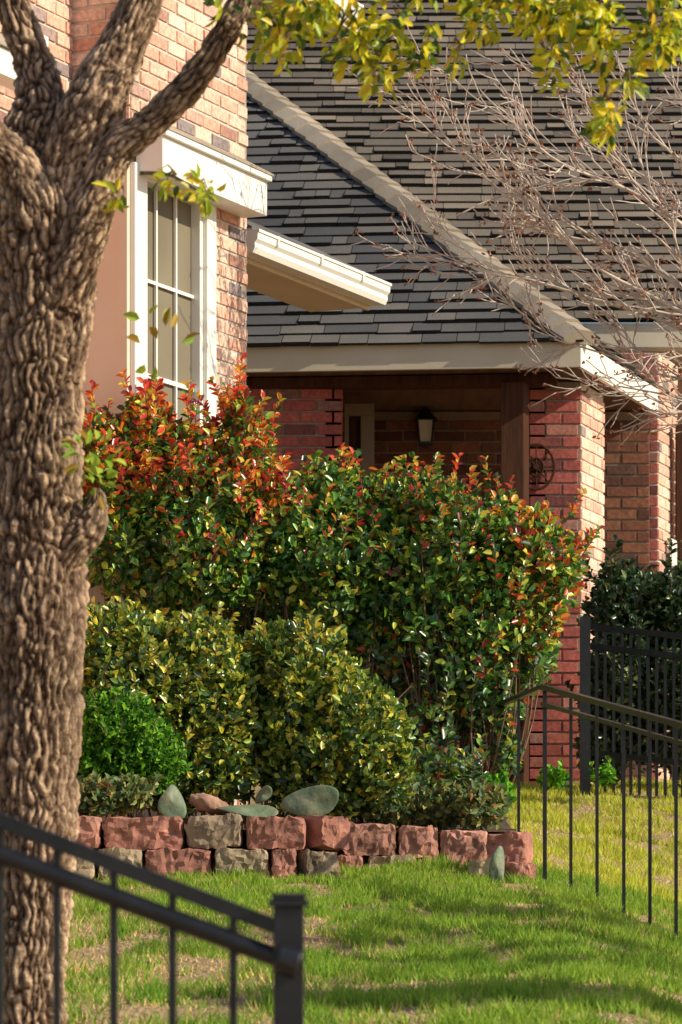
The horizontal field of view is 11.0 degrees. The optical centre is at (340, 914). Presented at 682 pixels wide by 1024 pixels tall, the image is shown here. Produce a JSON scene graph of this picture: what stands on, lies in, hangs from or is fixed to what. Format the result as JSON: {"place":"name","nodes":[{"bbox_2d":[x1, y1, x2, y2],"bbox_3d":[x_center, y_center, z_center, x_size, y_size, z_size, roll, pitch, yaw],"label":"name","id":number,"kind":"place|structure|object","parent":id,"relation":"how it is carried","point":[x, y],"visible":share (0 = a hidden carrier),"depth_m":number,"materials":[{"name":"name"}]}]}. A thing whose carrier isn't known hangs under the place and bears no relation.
{"place":"outdoors","nodes":[
{"label":"outdoors","id":0,"kind":"place"},
{"bbox_2d":[246,22,246,436],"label":"corner return bricks","id":1,"kind":"object","parent":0,"point":[246,218],"visible":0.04,"depth_m":19.61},
{"bbox_2d":[158,784,504,882],"bbox_3d":[-0.031,-0.343,15.929,1.564,0.488,0.305,0,0,8],"label":"prickly pear cactus","id":2,"kind":"object","parent":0,"point":[318,800],"visible":0.97,"depth_m":15.92,"materials":[{"name":"green plant"}]},
{"bbox_2d":[64,775,681,1023],"bbox_3d":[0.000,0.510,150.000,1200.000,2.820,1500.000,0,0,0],"label":"lawn ground","id":3,"kind":"structure","parent":0,"point":[136,1010],"depth_m":12.65,"materials":[{"name":"green plant"}]},
{"bbox_2d":[0,0,71,113],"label":"wall mortar","id":4,"kind":"object","parent":3,"relation":"on","point":[60,61],"depth_m":18.31,"materials":[{"name":"beige concrete"}]},
{"bbox_2d":[0,0,73,122],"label":"wall bricks","id":5,"kind":"object","parent":4,"relation":"attached to","point":[59,24],"depth_m":18.29,"materials":[{"name":"beige brick"}]},
{"bbox_2d":[0,33,9,50],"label":"bay roof","id":6,"kind":"structure","parent":5,"relation":"attached to","point":[3,44],"depth_m":16.87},
{"bbox_2d":[0,46,16,90],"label":"bay fascia","id":7,"kind":"structure","parent":6,"relation":"attached to","point":[8,75],"depth_m":16.91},
{"bbox_2d":[81,166,129,836],"bbox_3d":[-1.258,-2.146,18.374,0.340,3.492,0.035,0,0,24],"label":"bay side panel","id":8,"kind":"object","parent":3,"relation":"on","point":[107,360],"visible":0.07,"depth_m":18.34,"materials":[{"name":"beige paint"}]},
{"bbox_2d":[0,812,308,1023],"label":"foreground handrail","id":9,"kind":"object","parent":3,"relation":"on","point":[283,955],"visible":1,"depth_m":5.38,"materials":[{"name":"black metal"}]},
{"bbox_2d":[113,0,245,799],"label":"bay wall mortar","id":10,"kind":"object","parent":3,"relation":"on","point":[228,140],"visible":0.04,"depth_m":19.27,"materials":[{"name":"beige concrete"}]},
{"bbox_2d":[72,0,138,161],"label":"bay side upper mortar","id":11,"kind":"object","parent":10,"relation":"attached to","point":[90,22],"visible":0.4,"depth_m":18.42,"materials":[{"name":"brown concrete"}]},
{"bbox_2d":[72,0,129,119],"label":"bay side upper bricks","id":12,"kind":"object","parent":11,"relation":"attached to","point":[87,15],"visible":0.17,"depth_m":18.42,"materials":[{"name":"red brick"}]},
{"bbox_2d":[130,162,215,586],"bbox_3d":[-0.918,-2.843,18.769,0.120,2.130,0.963,0,0,24],"label":"window frame","id":13,"kind":"object","parent":10,"relation":"attached to","point":[203,292],"visible":0.4,"depth_m":19.07,"materials":[{"name":"white wood"}]},
{"bbox_2d":[147,187,190,524],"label":"window panes","id":14,"kind":"object","parent":13,"relation":"in","point":[165,277],"visible":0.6,"depth_m":18.85,"materials":[{"name":"glass"}]},
{"bbox_2d":[147,189,193,515],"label":"window muntins","id":15,"kind":"object","parent":13,"relation":"attached to","point":[174,383],"depth_m":18.87,"materials":[{"name":"white wood"}]},
{"bbox_2d":[130,0,247,817],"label":"bay wall bricks","id":16,"kind":"object","parent":10,"relation":"attached to","point":[164,59],"visible":0.22,"depth_m":19.26,"materials":[{"name":"brick"}]},
{"bbox_2d":[135,110,273,175],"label":"bay roof","id":17,"kind":"structure","parent":10,"relation":"attached to","point":[210,146],"depth_m":18.89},
{"bbox_2d":[136,130,271,217],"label":"bay fascia","id":18,"kind":"structure","parent":17,"relation":"attached to","point":[243,194],"depth_m":18.85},
{"bbox_2d":[247,0,338,41],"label":"eave soffit","id":19,"kind":"structure","parent":10,"relation":"attached to","point":[257,8],"depth_m":20.94,"materials":[{"name":"paint"}]},
{"bbox_2d":[293,0,361,33],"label":"eave gutter","id":20,"kind":"object","parent":19,"relation":"attached to","point":[345,6],"visible":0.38,"depth_m":21.06,"materials":[{"name":"white paint"}]},
{"bbox_2d":[246,258,368,311],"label":"eave soffit","id":21,"kind":"structure","parent":10,"relation":"attached to","point":[274,283],"depth_m":20.93,"materials":[{"name":"paint"}]},
{"bbox_2d":[246,229,391,305],"bbox_3d":[-0.136,-3.775,20.638,0.136,0.129,1.888,0,0,24],"label":"eave gutter","id":22,"kind":"object","parent":21,"relation":"attached to","point":[294,259],"visible":0.95,"depth_m":20.53,"materials":[{"name":"white paint"}]},
{"bbox_2d":[247,220,372,275],"bbox_3d":[-0.335,-3.974,20.741,0.490,0.264,1.914,0,0,24],"label":"eave roof edge","id":23,"kind":"object","parent":22,"relation":"on","point":[253,225],"visible":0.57,"depth_m":20.90,"materials":[{"name":"white metal"}]},
{"bbox_2d":[277,236,364,280],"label":"eave gutter straps","id":24,"kind":"object","parent":22,"relation":"attached to","point":[278,244],"visible":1,"depth_m":20.53,"materials":[{"name":"white paint"}]},
{"bbox_2d":[239,22,245,466],"bbox_3d":[-0.958,-3.500,19.737,0.900,6.200,0.100,0,0,24],"label":"corner return mortar","id":25,"kind":"object","parent":3,"relation":"on","point":[244,147],"visible":0.11,"depth_m":19.57,"materials":[{"name":"beige concrete"}]},
{"bbox_2d":[247,389,340,781],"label":"porch left wall bricks","id":26,"kind":"object","parent":3,"relation":"on","point":[308,417],"visible":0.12,"depth_m":22.54,"materials":[{"name":"red brick"}]},
{"bbox_2d":[249,389,340,780],"bbox_3d":[-0.340,-2.060,22.600,0.681,2.720,0.100,0,0,0],"label":"porch left wall mortar","id":27,"kind":"object","parent":3,"relation":"on","point":[301,423],"visible":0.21,"depth_m":22.55,"materials":[{"name":"concrete"}]},
{"bbox_2d":[341,389,342,464],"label":"porch left return bricks","id":28,"kind":"object","parent":27,"relation":"attached to","point":[341,418],"visible":0.13,"depth_m":22.55,"materials":[{"name":"red brick"}]},
{"bbox_2d":[75,813,535,880],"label":"block retaining wall","id":29,"kind":"structure","parent":3,"relation":"on","point":[286,841],"depth_m":15.81,"materials":[{"name":"red stone"}]},
{"bbox_2d":[101,804,522,835],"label":"flower bed soil","id":30,"kind":"structure","parent":3,"relation":"on","point":[505,827],"depth_m":17.61,"materials":[{"name":"brown soil"}]},
{"bbox_2d":[76,685,192,794],"bbox_3d":[-1.004,-0.805,16.523,0.624,0.527,0.582,0,0,0],"label":"bright green shrub","id":31,"kind":"object","parent":30,"relation":"on","point":[119,735],"visible":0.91,"depth_m":16.40,"materials":[{"name":"green plant"}]},
{"bbox_2d":[189,793,234,814],"bbox_3d":[-0.577,-0.497,15.961,0.223,0.106,0.093,0,0,-16],"label":"rock","id":32,"kind":"object","parent":30,"relation":"on","point":[208,804],"visible":0.94,"depth_m":15.93,"materials":[{"name":"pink stone"}]},
{"bbox_2d":[80,595,410,828],"bbox_3d":[-0.523,-0.978,17.026,1.731,1.159,0.968,0,0,0],"label":"boxwood shrub","id":33,"kind":"object","parent":30,"relation":"on","point":[179,662],"visible":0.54,"depth_m":16.77,"materials":[{"name":"green plant"}]},
{"bbox_2d":[77,770,511,829],"bbox_3d":[-0.281,-0.523,16.638,2.220,0.292,0.541,0,0,-15],"label":"ground cover plant","id":34,"kind":"object","parent":30,"relation":"on","point":[474,805],"visible":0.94,"depth_m":16.72,"materials":[{"name":"green plant"}]},
{"bbox_2d":[239,608,418,819],"bbox_3d":[-0.064,-0.944,16.935,0.909,1.054,0.809,0,0,24],"label":"boxwood shrub","id":35,"kind":"object","parent":30,"relation":"on","point":[373,753],"visible":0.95,"depth_m":16.75,"materials":[{"name":"green plant"}]},
{"bbox_2d":[80,352,604,828],"bbox_3d":[-0.174,-1.639,18.325,3.076,2.488,2.016,0,0,25],"label":"red tip shrub","id":36,"kind":"object","parent":30,"relation":"on","point":[334,542],"visible":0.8,"depth_m":17.93,"materials":[{"name":"green plant"}]},
{"bbox_2d":[325,389,340,459],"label":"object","id":37,"kind":"object","parent":3,"relation":"on","point":[332,422],"visible":0.14,"depth_m":22.55,"materials":[{"name":"black concrete"}]},
{"bbox_2d":[0,0,681,1023],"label":"live oak tree","id":38,"kind":"object","parent":3,"relation":"on","point":[72,152],"visible":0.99,"depth_m":9.58,"materials":[{"name":"brown plant"}]},
{"bbox_2d":[344,404,373,649],"bbox_3d":[0.120,-2.030,23.253,0.198,2.660,0.110,0,0,0],"label":"door frame","id":39,"kind":"object","parent":3,"relation":"on","point":[365,412],"visible":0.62,"depth_m":23.20,"materials":[{"name":"paint"}]},
{"bbox_2d":[349,417,360,612],"bbox_3d":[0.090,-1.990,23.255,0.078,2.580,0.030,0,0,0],"label":"front door","id":40,"kind":"structure","parent":39,"relation":"attached to","point":[354,433],"depth_m":23.24,"materials":[{"name":"brown wood"}]},
{"bbox_2d":[342,412,648,779],"bbox_3d":[0.998,-2.060,24.050,2.200,2.720,0.100,0,0,0],"label":"porch back wall mortar","id":41,"kind":"object","parent":3,"relation":"on","point":[441,416],"visible":0.07,"depth_m":24.00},
{"bbox_2d":[414,407,436,448],"bbox_3d":[0.571,-3.311,23.876,0.156,0.328,0.228,0,0,0],"label":"wall lantern","id":42,"kind":"object","parent":41,"relation":"attached to","point":[425,418],"depth_m":23.80,"materials":[{"name":"black metal"}]},
{"bbox_2d":[343,420,648,780],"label":"porch back wall bricks","id":43,"kind":"object","parent":3,"relation":"on","point":[607,481],"visible":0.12,"depth_m":23.99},
{"bbox_2d":[345,1,681,449],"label":"bare crape myrtle tree","id":44,"kind":"object","parent":3,"relation":"on","point":[631,276],"visible":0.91,"depth_m":19.05,"materials":[{"name":"brown plant"}]},
{"bbox_2d":[501,382,528,784],"bbox_3d":[1.100,-2.030,22.323,0.187,2.660,0.145,0,0,0],"label":"porch post","id":45,"kind":"object","parent":3,"relation":"on","point":[514,429],"visible":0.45,"depth_m":22.25,"materials":[{"name":"brown wood"}]},
{"bbox_2d":[246,373,556,390],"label":"porch beam","id":46,"kind":"structure","parent":45,"relation":"on","point":[423,382],"depth_m":22.42,"materials":[{"name":"brown wood"}]},
{"bbox_2d":[246,341,580,372],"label":"porch fascia","id":47,"kind":"structure","parent":46,"relation":"attached to","point":[421,356],"depth_m":22.11,"materials":[{"name":"beige wood"}]},
{"bbox_2d":[258,107,656,388],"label":"roof deck","id":48,"kind":"structure","parent":47,"relation":"on","point":[445,298],"depth_m":22.76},
{"bbox_2d":[246,96,583,346],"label":"front roof shingles","id":49,"kind":"object","parent":48,"relation":"on","point":[385,327],"visible":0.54,"depth_m":22.87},
{"bbox_2d":[246,70,599,345],"bbox_3d":[0.371,-4.855,23.792,0.286,2.599,4.332,0,0,-32],"label":"hip cap","id":50,"kind":"object","parent":48,"relation":"on","point":[333,149],"visible":0.84,"depth_m":23.62,"materials":[{"name":"beige tile"}]},
{"bbox_2d":[452,225,662,388],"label":"side roof shingles butts","id":51,"kind":"object","parent":48,"relation":"on","point":[629,367],"visible":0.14,"depth_m":23.41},
{"bbox_2d":[578,345,657,412],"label":"side fascia","id":52,"kind":"structure","parent":47,"relation":"attached to","point":[596,362],"depth_m":22.82,"materials":[{"name":"white paint"}]},
{"bbox_2d":[529,390,529,778],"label":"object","id":53,"kind":"object","parent":3,"relation":"on","point":[529,505],"depth_m":22.60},
{"bbox_2d":[529,388,544,780],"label":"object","id":54,"kind":"object","parent":3,"relation":"on","point":[539,495],"depth_m":22.60,"materials":[{"name":"red brick"}]},
{"bbox_2d":[486,756,617,807],"bbox_3d":[1.155,-0.699,18.902,0.488,0.445,3.705,0,0,8],"label":"weed plant","id":55,"kind":"object","parent":3,"relation":"on","point":[558,777],"visible":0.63,"depth_m":20.52,"materials":[{"name":"green plant"}]},
{"bbox_2d":[529,382,580,784],"bbox_3d":[1.373,-1.980,22.650,0.326,2.860,0.100,0,0,0],"label":"column front mortar","id":56,"kind":"object","parent":3,"relation":"on","point":[571,385],"depth_m":22.60,"materials":[{"name":"brown concrete"}]},
{"bbox_2d":[529,443,555,490],"bbox_3d":[1.249,-2.862,22.560,0.248,0.306,0.060,0,0,0],"label":"iron wheel ornament","id":57,"kind":"object","parent":56,"relation":"attached to","point":[536,466],"visible":0.84,"depth_m":22.55,"materials":[{"name":"brown metal"}]},
{"bbox_2d":[530,390,580,785],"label":"column front bricks","id":58,"kind":"object","parent":3,"relation":"on","point":[569,525],"depth_m":22.59,"materials":[{"name":"red brick"}]},
{"bbox_2d":[499,684,681,938],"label":"lawn railing","id":59,"kind":"object","parent":3,"relation":"on","point":[624,710],"visible":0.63,"depth_m":15.22,"materials":[{"name":"black metal"}]},
{"bbox_2d":[581,383,602,782],"bbox_3d":[1.581,-1.980,22.901,0.100,2.860,0.600,0,0,18],"label":"column side mortar","id":60,"kind":"object","parent":3,"relation":"on","point":[590,390],"depth_m":22.87,"materials":[{"name":"beige concrete"}]},
{"bbox_2d":[581,390,604,782],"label":"column side bricks","id":61,"kind":"object","parent":3,"relation":"on","point":[595,449],"depth_m":22.87,"materials":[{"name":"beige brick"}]},
{"bbox_2d":[564,534,681,788],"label":"dark hedge","id":62,"kind":"object","parent":3,"relation":"on","point":[652,599],"visible":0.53,"depth_m":21.36,"materials":[{"name":"green plant"}]},
{"bbox_2d":[580,617,681,798],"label":"black fence","id":63,"kind":"object","parent":3,"relation":"on","point":[586,648],"visible":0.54,"depth_m":20.97,"materials":[{"name":"metal"}]},
{"bbox_2d":[581,802,680,805],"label":"concrete curb","id":64,"kind":"structure","parent":3,"relation":"on","point":[645,803],"depth_m":20.70,"materials":[{"name":"grey concrete"}]},
{"bbox_2d":[621,353,657,780],"bbox_3d":[2.014,-2.300,24.550,0.372,3.200,0.100,0,0,0],"label":"pier front mortar","id":65,"kind":"object","parent":3,"relation":"on","point":[651,473],"visible":0.14,"depth_m":24.50,"materials":[{"name":"beige concrete"}]},
{"bbox_2d":[623,354,657,778],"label":"pier front bricks","id":66,"kind":"object","parent":3,"relation":"on","point":[653,500],"visible":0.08,"depth_m":24.49,"materials":[{"name":"red brick"}]},
{"bbox_2d":[658,353,676,781],"bbox_3d":[2.246,-2.300,24.801,0.100,3.200,0.600,0,0,18],"label":"pier side mortar","id":67,"kind":"object","parent":3,"relation":"on","point":[666,478],"visible":0.07,"depth_m":24.73,"materials":[{"name":"beige concrete"}]},
{"bbox_2d":[658,355,677,782],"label":"pier side bricks","id":68,"kind":"object","parent":3,"relation":"on","point":[666,483],"visible":0.32,"depth_m":24.70,"materials":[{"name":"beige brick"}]},
{"bbox_2d":[666,539,676,567],"bbox_3d":[2.336,-2.533,24.798,0.050,0.200,0.250,0,0,18],"label":"electric meter","id":69,"kind":"object","parent":68,"relation":"attached to","point":[674,559],"visible":0.4,"depth_m":24.70,"materials":[{"name":"white paint"}]},
{"bbox_2d":[675,424,681,782],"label":"side door","id":70,"kind":"structure","parent":3,"relation":"on","point":[678,486],"depth_m":24.80,"materials":[{"name":"brown wood"}]},
{"bbox_2d":[677,370,681,423],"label":"wall bricks","id":71,"kind":"object","parent":3,"relation":"on","point":[679,386],"depth_m":25.69,"materials":[{"name":"red brick"}]},
{"bbox_2d":[246,368,650,412],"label":"porch ceiling","id":72,"kind":"structure","parent":0,"point":[461,400],"depth_m":23.27,"materials":[{"name":"brown wood"}]},
{"bbox_2d":[249,0,680,322],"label":"roof deck","id":73,"kind":"structure","parent":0,"point":[619,321],"depth_m":27.51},
{"bbox_2d":[246,0,681,317],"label":"roof shingles","id":74,"kind":"object","parent":73,"relation":"on","point":[543,240],"visible":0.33,"depth_m":27.60,"materials":[{"name":"grey tile"}]},
{"bbox_2d":[246,0,681,319],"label":"roof shingles butts","id":75,"kind":"object","parent":73,"relation":"on","point":[586,193],"visible":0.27,"depth_m":27.68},
{"bbox_2d":[581,323,681,347],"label":"fascia","id":76,"kind":"structure","parent":73,"relation":"attached to","point":[645,337],"depth_m":25.00,"materials":[{"name":"paint"}]},
{"bbox_2d":[615,348,681,364],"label":"soffit","id":77,"kind":"structure","parent":73,"relation":"attached to","point":[657,350],"depth_m":25.07,"materials":[{"name":"paint"}]}
]}

